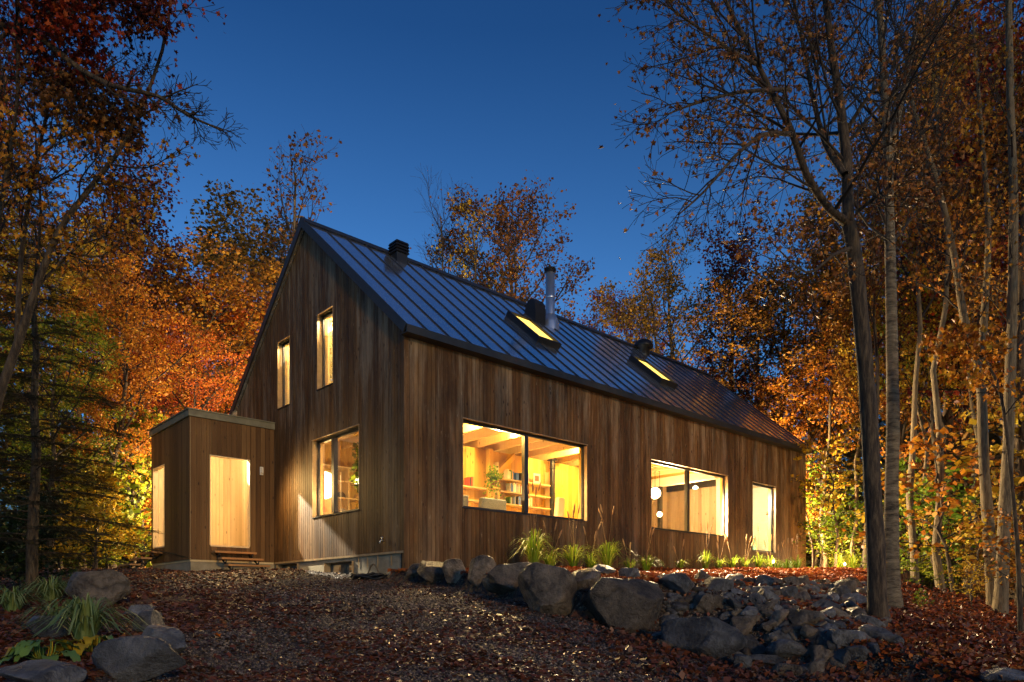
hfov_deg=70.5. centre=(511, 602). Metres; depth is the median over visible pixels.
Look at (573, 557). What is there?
grass tuft
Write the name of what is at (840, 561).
grass tuft
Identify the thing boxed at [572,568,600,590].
boulder
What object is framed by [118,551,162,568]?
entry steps
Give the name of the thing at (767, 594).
stone
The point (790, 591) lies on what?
stone
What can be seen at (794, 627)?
stone
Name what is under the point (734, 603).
stone
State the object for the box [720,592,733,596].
stone
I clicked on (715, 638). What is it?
stone
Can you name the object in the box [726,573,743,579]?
stone
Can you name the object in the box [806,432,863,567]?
evergreen tree
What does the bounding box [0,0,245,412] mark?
maple tree
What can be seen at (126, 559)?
shrub
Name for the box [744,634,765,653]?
stone
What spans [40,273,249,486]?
deciduous tree
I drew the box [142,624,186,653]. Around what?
boulder
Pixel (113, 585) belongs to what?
boulder
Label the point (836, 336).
deciduous tree
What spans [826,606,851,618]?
stone
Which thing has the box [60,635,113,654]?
hosta
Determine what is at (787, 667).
stone
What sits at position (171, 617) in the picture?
fallen leaves
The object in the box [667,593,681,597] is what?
stone
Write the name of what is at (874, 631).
stone
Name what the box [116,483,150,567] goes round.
shrub
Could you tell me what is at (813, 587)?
stone
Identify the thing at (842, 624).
stone
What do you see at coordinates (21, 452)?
evergreen tree
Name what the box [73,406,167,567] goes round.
shrub
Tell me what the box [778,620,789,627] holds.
stone
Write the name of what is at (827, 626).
stone
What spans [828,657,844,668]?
stone
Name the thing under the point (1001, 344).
deciduous tree
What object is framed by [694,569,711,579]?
stone
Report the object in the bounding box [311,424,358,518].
window
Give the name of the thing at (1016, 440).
deciduous tree
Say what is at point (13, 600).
grass tuft
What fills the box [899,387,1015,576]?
evergreen tree
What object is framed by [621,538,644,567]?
grass tuft
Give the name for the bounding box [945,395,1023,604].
sapling
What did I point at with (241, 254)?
deciduous tree
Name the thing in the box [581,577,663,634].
boulder
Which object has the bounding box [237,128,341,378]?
deciduous tree
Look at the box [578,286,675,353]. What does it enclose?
deciduous tree
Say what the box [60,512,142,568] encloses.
shrub
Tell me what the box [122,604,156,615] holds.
boulder
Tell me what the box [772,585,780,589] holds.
stone
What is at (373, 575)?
garden hose
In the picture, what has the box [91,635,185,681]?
boulder
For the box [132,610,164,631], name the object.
boulder
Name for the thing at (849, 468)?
evergreen tree
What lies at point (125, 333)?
deciduous tree
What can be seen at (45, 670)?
boulder
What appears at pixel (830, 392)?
deciduous tree
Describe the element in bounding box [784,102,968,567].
deciduous tree
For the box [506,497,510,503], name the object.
book
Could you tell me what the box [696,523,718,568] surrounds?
grass tuft
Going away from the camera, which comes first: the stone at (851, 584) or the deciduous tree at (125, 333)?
the stone at (851, 584)
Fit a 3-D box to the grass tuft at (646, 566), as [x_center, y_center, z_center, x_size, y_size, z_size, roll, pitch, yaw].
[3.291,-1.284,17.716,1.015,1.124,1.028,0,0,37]
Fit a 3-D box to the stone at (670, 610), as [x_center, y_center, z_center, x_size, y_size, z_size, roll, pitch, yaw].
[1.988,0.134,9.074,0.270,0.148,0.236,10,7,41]
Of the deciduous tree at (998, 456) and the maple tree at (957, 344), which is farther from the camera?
the deciduous tree at (998, 456)
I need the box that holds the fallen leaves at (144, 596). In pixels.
[0,567,306,608]
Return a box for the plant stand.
[487,487,500,498]
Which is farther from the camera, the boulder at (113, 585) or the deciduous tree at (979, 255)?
the deciduous tree at (979, 255)
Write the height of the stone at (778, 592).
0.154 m
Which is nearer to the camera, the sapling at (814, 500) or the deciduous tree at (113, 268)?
the sapling at (814, 500)
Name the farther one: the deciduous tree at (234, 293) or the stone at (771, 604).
the deciduous tree at (234, 293)
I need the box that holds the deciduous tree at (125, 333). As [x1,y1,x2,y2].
[38,251,218,567]
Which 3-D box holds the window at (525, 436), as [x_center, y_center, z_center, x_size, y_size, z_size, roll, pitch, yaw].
[0.353,-2.876,16.276,3.860,1.868,0.175,0,0,-42]
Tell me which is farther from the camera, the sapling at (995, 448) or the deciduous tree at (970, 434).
the deciduous tree at (970, 434)
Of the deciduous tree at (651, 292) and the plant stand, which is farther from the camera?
the deciduous tree at (651, 292)
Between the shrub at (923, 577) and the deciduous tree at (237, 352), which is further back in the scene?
the deciduous tree at (237, 352)
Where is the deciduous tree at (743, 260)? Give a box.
[688,212,797,427]
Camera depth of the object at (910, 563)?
17.42 m
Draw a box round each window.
[276,563,298,569]
[277,335,289,409]
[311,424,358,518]
[316,305,332,390]
[324,561,353,573]
[462,417,587,521]
[651,458,728,537]
[752,481,775,552]
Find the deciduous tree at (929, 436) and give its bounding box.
[917,325,942,534]
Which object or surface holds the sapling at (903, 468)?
on the ground at (579, 614)
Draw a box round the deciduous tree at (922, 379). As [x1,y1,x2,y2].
[878,223,972,588]
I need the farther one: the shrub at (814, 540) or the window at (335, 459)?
the shrub at (814, 540)
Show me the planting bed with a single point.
(752, 571)
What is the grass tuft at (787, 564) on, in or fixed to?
on the planting bed
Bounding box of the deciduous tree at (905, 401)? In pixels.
[881,308,907,445]
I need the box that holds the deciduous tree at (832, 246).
[807,234,850,550]
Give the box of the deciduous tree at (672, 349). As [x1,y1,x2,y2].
[617,223,715,368]
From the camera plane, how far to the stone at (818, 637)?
8.04 m
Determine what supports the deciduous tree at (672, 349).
on the ground at (579, 614)
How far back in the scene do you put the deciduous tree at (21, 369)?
35.90 m
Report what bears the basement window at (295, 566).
in the house
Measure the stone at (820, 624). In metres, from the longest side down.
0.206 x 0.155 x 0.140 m
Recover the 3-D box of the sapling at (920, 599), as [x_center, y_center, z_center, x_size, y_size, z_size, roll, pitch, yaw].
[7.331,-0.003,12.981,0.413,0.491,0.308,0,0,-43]
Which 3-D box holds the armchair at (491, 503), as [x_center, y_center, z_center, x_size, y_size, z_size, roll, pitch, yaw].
[-0.652,-1.740,16.591,0.800,1.180,0.796,0,0,-42]
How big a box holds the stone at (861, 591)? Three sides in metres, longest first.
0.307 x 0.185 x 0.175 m
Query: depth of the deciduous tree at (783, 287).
32.45 m
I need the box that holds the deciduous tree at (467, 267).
[425,228,539,302]
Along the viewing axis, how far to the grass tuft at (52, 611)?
6.15 m
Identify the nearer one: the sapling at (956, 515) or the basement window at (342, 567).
the basement window at (342, 567)
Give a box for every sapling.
[766,419,913,566]
[793,513,858,566]
[799,448,855,567]
[806,463,904,554]
[828,499,906,567]
[833,468,967,574]
[841,423,1023,592]
[842,454,995,579]
[860,479,996,565]
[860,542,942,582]
[914,588,933,606]
[923,491,1023,600]
[938,559,996,608]
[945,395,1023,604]
[964,506,1023,604]
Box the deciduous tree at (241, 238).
[162,174,304,412]
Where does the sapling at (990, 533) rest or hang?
on the ground at (579, 614)
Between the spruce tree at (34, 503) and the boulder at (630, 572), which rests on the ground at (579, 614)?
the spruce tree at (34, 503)
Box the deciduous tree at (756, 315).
[671,273,851,513]
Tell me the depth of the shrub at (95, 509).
17.86 m
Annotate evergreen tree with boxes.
[0,306,107,554]
[806,304,921,566]
[806,400,917,563]
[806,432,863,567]
[841,373,963,565]
[852,253,1015,562]
[879,386,958,566]
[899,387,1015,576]
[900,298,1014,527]
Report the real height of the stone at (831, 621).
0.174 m
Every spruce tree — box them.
[0,162,192,589]
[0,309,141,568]
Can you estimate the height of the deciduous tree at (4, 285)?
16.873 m
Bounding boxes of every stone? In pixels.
[648,631,661,639]
[652,639,672,647]
[659,573,694,594]
[659,615,677,625]
[661,616,747,660]
[663,607,678,614]
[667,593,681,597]
[667,597,676,602]
[670,601,688,610]
[674,598,685,601]
[680,596,694,603]
[692,586,704,592]
[693,593,727,612]
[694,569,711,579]
[704,577,733,591]
[719,611,732,619]
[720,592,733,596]
[724,654,733,661]
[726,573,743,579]
[728,596,743,608]
[729,588,743,595]
[730,615,762,635]
[731,608,742,615]
[733,654,752,669]
[734,579,745,585]
[739,598,747,604]
[739,606,757,615]
[740,648,750,654]
[742,577,754,582]
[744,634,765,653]
[746,589,757,592]
[746,592,766,605]
[749,654,787,665]
[750,586,772,590]
[755,574,775,585]
[755,604,770,610]
[758,588,780,600]
[760,610,773,617]
[761,619,776,632]
[763,633,776,641]
[764,599,777,609]
[765,639,809,657]
[768,628,798,639]
[769,609,789,625]
[771,663,802,675]
[772,577,782,583]
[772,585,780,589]
[772,590,780,595]
[773,604,783,610]
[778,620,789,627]
[779,586,797,597]
[780,601,792,604]
[781,623,802,634]
[782,576,801,585]
[787,609,826,624]
[788,630,796,640]
[794,591,810,600]
[797,586,806,590]
[800,575,809,584]
[800,624,818,637]
[800,663,808,674]
[803,584,819,591]
[805,659,824,675]
[806,631,826,644]
[808,645,833,661]
[811,599,841,609]
[813,593,827,598]
[813,621,826,626]
[815,579,825,582]
[815,627,827,633]
[821,583,833,588]
[821,608,835,617]
[821,622,838,634]
[823,635,835,649]
[824,618,839,626]
[826,591,839,601]
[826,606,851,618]
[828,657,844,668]
[829,628,871,646]
[831,585,850,596]
[832,620,846,628]
[832,649,850,664]
[835,579,856,591]
[838,597,849,602]
[839,619,854,623]
[840,593,866,603]
[844,600,857,606]
[844,606,866,616]
[844,645,870,661]
[846,577,862,586]
[852,614,885,627]
[856,589,866,593]
[858,624,904,644]
[867,642,880,654]
[880,617,892,624]
[976,667,1023,681]
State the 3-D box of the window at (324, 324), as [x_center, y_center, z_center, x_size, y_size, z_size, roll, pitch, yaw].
[-4.153,-5.696,16.351,0.195,1.728,0.750,0,0,-42]
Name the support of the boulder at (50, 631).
on the ground at (579, 614)
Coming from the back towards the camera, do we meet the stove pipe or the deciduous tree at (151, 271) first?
the deciduous tree at (151, 271)
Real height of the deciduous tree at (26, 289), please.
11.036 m
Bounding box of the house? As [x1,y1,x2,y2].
[148,217,813,576]
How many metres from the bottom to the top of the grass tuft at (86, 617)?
0.396 m
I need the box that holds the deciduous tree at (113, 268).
[45,205,178,450]
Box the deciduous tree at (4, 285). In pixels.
[0,32,71,323]
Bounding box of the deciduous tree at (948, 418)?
[850,11,1023,587]
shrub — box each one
[0,465,57,583]
[0,488,92,587]
[1,438,121,568]
[40,460,149,568]
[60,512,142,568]
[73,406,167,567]
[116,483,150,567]
[120,506,152,567]
[806,486,851,566]
[808,501,916,567]
[810,520,862,567]
[899,544,908,562]
[905,535,984,592]
[916,496,997,591]
[925,518,1015,602]
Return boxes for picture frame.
[533,473,539,483]
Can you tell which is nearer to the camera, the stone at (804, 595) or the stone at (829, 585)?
the stone at (804, 595)
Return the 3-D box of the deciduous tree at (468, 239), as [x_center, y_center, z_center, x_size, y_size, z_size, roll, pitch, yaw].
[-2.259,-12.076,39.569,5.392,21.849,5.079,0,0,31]
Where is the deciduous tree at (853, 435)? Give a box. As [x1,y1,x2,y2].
[797,265,885,567]
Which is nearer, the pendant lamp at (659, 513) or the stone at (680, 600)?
the stone at (680, 600)
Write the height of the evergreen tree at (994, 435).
15.430 m
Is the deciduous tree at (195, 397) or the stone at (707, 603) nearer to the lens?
the stone at (707, 603)
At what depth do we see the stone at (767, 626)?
8.45 m
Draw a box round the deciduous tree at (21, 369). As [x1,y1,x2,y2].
[0,224,108,497]
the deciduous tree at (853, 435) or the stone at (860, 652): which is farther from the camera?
the deciduous tree at (853, 435)
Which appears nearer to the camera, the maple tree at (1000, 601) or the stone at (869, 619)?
the stone at (869, 619)
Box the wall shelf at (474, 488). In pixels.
[463,485,486,502]
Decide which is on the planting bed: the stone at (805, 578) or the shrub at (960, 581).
the stone at (805, 578)
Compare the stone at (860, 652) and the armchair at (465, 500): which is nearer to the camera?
the stone at (860, 652)
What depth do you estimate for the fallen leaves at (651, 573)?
17.38 m
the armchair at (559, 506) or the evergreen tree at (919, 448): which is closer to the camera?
the armchair at (559, 506)
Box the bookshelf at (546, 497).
[493,462,550,514]
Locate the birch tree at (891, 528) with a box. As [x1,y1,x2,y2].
[792,0,1003,608]
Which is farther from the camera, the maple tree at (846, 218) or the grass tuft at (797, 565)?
the grass tuft at (797, 565)
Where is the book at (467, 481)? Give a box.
[464,477,469,485]
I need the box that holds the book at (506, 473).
[504,469,508,478]
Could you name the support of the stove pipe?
on the house
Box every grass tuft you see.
[0,584,52,611]
[1,599,101,626]
[5,592,150,639]
[17,575,67,601]
[506,482,563,562]
[540,521,572,565]
[546,504,602,566]
[580,521,607,567]
[586,504,634,566]
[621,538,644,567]
[634,527,663,570]
[671,540,691,567]
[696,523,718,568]
[710,535,728,567]
[723,534,742,567]
[737,534,754,566]
[749,525,770,567]
[763,534,785,567]
[774,541,792,567]
[775,539,801,568]
[788,534,816,567]
[824,535,852,567]
[832,546,860,568]
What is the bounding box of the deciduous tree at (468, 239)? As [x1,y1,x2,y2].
[430,189,520,294]
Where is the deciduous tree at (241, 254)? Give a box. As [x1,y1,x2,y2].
[149,202,275,410]
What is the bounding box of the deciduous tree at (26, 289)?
[0,178,129,536]
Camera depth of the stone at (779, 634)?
8.31 m
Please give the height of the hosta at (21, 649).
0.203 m
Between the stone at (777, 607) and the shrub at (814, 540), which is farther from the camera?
the shrub at (814, 540)
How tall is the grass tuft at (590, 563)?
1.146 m
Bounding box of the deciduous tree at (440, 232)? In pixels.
[413,163,485,282]
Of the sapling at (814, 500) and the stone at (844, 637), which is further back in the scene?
the sapling at (814, 500)
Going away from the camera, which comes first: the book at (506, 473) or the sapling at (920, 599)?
the sapling at (920, 599)
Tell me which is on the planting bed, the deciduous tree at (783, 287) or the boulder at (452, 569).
the boulder at (452, 569)
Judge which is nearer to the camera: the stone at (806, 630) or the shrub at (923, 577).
the stone at (806, 630)
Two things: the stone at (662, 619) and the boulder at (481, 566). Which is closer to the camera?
the stone at (662, 619)
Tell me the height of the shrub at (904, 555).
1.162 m
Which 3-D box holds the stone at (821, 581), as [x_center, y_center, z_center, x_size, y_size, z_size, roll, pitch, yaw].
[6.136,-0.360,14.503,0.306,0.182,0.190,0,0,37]
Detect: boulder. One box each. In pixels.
[0,659,86,681]
[25,615,72,637]
[64,569,131,608]
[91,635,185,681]
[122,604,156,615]
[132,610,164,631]
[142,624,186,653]
[403,563,419,579]
[417,560,443,583]
[442,559,465,583]
[468,555,495,587]
[482,562,530,594]
[518,562,576,615]
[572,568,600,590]
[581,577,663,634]
[592,564,615,573]
[618,568,639,577]
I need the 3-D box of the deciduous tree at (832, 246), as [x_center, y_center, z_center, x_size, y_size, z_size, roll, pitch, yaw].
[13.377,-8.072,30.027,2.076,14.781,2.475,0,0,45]
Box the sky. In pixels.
[0,0,1023,508]
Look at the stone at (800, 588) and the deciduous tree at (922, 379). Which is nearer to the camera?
the stone at (800, 588)
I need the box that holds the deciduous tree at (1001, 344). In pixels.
[931,43,1023,431]
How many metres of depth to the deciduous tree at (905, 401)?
29.83 m
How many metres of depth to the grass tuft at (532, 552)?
15.05 m
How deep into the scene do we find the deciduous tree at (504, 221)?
41.01 m
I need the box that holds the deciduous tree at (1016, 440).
[882,0,1023,599]
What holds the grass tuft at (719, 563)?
on the planting bed
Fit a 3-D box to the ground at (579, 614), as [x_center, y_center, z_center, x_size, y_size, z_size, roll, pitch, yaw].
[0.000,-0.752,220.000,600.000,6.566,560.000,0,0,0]
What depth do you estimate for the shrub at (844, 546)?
26.82 m
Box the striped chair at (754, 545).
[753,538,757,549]
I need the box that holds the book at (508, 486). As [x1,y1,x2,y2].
[506,483,510,491]
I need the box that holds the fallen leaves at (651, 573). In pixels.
[387,565,923,585]
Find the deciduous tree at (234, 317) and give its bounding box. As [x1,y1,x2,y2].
[92,267,272,415]
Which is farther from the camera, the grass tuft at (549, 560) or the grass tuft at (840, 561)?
the grass tuft at (840, 561)
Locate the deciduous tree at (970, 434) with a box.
[929,54,1004,576]
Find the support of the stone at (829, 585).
on the planting bed
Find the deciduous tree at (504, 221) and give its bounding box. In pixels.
[410,169,614,332]
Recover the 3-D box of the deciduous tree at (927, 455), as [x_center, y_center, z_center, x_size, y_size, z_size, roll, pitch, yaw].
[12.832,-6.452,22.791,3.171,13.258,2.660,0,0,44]
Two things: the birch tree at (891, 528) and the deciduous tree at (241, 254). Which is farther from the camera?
the deciduous tree at (241, 254)
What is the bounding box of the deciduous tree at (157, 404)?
[102,328,186,565]
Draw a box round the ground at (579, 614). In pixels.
[0,570,1023,681]
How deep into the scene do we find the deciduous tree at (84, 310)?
23.55 m
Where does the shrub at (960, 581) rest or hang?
on the ground at (579, 614)
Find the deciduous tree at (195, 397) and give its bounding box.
[110,307,251,471]
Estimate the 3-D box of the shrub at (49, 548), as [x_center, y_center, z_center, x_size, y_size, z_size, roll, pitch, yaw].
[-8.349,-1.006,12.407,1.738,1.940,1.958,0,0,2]
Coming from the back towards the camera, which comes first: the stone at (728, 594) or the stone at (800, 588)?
the stone at (800, 588)
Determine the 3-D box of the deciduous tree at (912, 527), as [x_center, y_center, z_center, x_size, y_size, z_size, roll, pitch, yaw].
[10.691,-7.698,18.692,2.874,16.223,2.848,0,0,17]
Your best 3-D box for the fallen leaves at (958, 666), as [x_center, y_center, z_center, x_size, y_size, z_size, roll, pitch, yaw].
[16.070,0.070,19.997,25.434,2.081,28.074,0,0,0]
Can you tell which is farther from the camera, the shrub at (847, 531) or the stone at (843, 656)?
the shrub at (847, 531)
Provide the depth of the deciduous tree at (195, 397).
22.13 m
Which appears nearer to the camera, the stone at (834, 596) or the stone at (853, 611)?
the stone at (853, 611)
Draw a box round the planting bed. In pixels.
[390,568,922,585]
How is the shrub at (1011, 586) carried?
on the ground at (579, 614)
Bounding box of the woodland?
[0,303,1002,567]
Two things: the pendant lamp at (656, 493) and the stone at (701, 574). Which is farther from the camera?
the pendant lamp at (656, 493)
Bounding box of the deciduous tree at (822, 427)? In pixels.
[769,190,884,566]
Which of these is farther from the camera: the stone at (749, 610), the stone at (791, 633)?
the stone at (749, 610)
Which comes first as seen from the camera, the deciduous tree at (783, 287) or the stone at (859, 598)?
the stone at (859, 598)
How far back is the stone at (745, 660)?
7.50 m
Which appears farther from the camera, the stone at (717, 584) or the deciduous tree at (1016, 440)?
the deciduous tree at (1016, 440)
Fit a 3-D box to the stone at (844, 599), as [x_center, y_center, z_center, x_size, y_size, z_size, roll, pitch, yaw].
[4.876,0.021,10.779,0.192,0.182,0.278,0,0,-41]
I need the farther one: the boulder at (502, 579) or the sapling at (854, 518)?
the sapling at (854, 518)
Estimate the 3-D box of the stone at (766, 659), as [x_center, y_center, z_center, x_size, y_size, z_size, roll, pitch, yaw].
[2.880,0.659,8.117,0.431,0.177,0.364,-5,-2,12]
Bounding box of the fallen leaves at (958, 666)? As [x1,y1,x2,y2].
[747,580,1023,681]
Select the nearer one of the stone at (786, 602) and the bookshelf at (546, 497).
the stone at (786, 602)
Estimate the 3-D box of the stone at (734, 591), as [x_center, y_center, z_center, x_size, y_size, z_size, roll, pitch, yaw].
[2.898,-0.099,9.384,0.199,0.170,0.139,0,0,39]
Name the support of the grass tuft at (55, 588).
on the ground at (579, 614)
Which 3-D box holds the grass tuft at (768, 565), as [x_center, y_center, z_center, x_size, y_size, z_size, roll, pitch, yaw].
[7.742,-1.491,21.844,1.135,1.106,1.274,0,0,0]
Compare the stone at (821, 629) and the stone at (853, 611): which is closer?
the stone at (821, 629)
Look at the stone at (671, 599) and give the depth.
9.15 m
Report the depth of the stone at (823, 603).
9.76 m
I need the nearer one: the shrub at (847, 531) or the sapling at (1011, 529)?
the sapling at (1011, 529)
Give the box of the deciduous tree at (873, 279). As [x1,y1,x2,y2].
[834,111,927,567]
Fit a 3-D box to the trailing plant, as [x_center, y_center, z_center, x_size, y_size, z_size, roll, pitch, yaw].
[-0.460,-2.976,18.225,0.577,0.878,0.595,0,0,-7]
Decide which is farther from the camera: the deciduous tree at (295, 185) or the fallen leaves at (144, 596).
the deciduous tree at (295, 185)
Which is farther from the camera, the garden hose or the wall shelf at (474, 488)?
the wall shelf at (474, 488)
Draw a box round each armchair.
[463,495,468,505]
[478,497,505,509]
[554,497,564,516]
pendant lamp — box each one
[652,488,660,498]
[657,471,661,516]
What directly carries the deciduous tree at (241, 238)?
on the ground at (579, 614)
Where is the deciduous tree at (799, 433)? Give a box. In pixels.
[736,355,850,535]
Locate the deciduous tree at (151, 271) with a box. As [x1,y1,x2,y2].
[61,132,216,565]
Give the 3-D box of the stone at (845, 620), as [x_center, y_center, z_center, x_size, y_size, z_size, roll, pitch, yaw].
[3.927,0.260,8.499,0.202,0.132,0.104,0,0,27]
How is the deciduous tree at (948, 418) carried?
on the ground at (579, 614)
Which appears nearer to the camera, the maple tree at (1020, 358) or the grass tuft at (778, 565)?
the maple tree at (1020, 358)
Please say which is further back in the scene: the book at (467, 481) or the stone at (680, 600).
the book at (467, 481)
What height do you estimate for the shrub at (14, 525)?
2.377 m
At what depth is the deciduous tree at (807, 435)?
30.93 m
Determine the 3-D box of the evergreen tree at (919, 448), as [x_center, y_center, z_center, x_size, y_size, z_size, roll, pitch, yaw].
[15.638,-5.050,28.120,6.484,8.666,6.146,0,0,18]
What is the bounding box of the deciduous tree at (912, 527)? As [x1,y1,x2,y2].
[866,0,985,584]
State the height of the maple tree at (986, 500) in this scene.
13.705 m
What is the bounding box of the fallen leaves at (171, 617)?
[0,568,1016,681]
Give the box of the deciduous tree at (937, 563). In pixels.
[868,0,1015,591]
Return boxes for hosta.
[0,639,85,663]
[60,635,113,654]
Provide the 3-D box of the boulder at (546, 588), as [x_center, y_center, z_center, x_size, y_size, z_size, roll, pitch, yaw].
[0.470,-0.113,9.212,0.772,0.786,0.666,0,0,43]
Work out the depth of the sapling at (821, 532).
24.80 m
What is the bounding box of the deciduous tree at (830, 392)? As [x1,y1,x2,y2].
[800,270,858,567]
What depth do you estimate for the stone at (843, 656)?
7.75 m
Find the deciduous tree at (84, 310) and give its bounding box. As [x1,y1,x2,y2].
[0,210,150,567]
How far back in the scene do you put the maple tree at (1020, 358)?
16.94 m
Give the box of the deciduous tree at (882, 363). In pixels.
[830,223,910,397]
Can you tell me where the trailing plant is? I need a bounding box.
[483,465,505,498]
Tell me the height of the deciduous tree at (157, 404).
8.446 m
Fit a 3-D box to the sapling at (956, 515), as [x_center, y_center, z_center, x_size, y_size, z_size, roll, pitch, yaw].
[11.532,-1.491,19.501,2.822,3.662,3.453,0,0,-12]
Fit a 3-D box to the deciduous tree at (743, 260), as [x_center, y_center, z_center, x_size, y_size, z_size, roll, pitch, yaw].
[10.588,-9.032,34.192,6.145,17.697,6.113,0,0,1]
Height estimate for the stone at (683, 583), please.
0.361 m
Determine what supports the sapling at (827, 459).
on the ground at (579, 614)
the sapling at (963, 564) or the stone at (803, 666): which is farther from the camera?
the sapling at (963, 564)
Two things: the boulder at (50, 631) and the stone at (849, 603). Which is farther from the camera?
the stone at (849, 603)
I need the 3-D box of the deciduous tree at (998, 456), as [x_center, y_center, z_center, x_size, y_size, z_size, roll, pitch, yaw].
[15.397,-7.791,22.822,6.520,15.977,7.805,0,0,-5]
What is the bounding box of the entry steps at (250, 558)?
[211,550,269,570]
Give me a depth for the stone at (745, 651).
8.39 m
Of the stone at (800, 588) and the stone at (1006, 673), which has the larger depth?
the stone at (800, 588)
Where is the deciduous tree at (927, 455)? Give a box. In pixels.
[870,194,975,585]
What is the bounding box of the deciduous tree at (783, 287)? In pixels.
[720,252,854,481]
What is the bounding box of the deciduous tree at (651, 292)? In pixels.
[587,239,726,379]
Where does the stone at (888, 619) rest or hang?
on the ground at (579, 614)
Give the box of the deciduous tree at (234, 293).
[50,227,282,422]
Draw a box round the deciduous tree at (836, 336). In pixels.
[824,268,885,561]
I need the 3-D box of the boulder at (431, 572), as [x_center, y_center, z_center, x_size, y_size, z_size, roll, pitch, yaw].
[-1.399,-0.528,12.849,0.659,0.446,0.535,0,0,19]
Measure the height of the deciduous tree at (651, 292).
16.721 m
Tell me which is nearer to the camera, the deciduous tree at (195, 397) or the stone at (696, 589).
the stone at (696, 589)
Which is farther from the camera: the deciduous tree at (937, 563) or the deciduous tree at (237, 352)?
the deciduous tree at (237, 352)
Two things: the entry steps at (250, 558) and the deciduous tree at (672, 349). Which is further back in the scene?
the deciduous tree at (672, 349)
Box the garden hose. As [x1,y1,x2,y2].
[349,564,387,579]
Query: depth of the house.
17.42 m
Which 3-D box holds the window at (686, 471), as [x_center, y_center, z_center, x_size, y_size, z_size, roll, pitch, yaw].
[5.047,-2.876,20.559,3.810,1.868,0.175,0,0,-42]
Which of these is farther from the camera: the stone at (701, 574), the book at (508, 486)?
the book at (508, 486)
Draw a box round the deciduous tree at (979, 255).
[925,174,1008,594]
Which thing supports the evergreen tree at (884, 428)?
on the ground at (579, 614)
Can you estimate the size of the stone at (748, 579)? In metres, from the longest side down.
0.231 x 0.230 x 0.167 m
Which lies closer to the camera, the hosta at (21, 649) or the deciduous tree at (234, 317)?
the hosta at (21, 649)
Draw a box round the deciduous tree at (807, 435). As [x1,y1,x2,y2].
[793,338,827,566]
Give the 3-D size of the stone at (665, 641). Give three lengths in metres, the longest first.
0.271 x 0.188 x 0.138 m
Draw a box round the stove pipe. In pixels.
[547,459,557,515]
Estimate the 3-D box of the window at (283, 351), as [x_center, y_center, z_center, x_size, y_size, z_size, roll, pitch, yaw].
[-5.572,-5.641,17.906,0.195,1.678,0.700,0,0,-42]
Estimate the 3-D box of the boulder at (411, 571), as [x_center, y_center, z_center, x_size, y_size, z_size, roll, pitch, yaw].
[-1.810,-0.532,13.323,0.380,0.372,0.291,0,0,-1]
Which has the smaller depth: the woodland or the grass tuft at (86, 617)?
the grass tuft at (86, 617)
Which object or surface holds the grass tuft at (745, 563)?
on the planting bed
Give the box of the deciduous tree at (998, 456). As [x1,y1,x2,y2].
[872,79,1023,597]
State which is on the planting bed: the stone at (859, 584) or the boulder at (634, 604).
the stone at (859, 584)
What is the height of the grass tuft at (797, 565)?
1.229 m
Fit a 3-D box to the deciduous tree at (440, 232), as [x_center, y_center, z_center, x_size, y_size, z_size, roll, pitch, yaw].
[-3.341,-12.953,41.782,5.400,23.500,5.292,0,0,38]
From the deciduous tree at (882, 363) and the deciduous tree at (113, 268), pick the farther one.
the deciduous tree at (113, 268)
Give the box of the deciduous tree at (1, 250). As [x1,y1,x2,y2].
[0,83,51,411]
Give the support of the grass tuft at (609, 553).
on the planting bed
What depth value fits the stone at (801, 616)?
8.31 m
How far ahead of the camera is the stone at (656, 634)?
8.46 m
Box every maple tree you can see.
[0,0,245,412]
[598,0,1001,618]
[853,0,1023,605]
[918,317,1023,630]
[935,0,1023,613]
[955,22,1023,606]
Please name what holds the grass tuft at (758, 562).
on the planting bed
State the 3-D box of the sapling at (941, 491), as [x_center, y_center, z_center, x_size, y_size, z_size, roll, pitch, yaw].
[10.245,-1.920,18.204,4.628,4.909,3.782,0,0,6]
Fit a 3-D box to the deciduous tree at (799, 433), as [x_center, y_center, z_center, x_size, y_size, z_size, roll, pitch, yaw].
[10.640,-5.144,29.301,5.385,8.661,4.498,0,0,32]
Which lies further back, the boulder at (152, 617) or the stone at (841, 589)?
the stone at (841, 589)

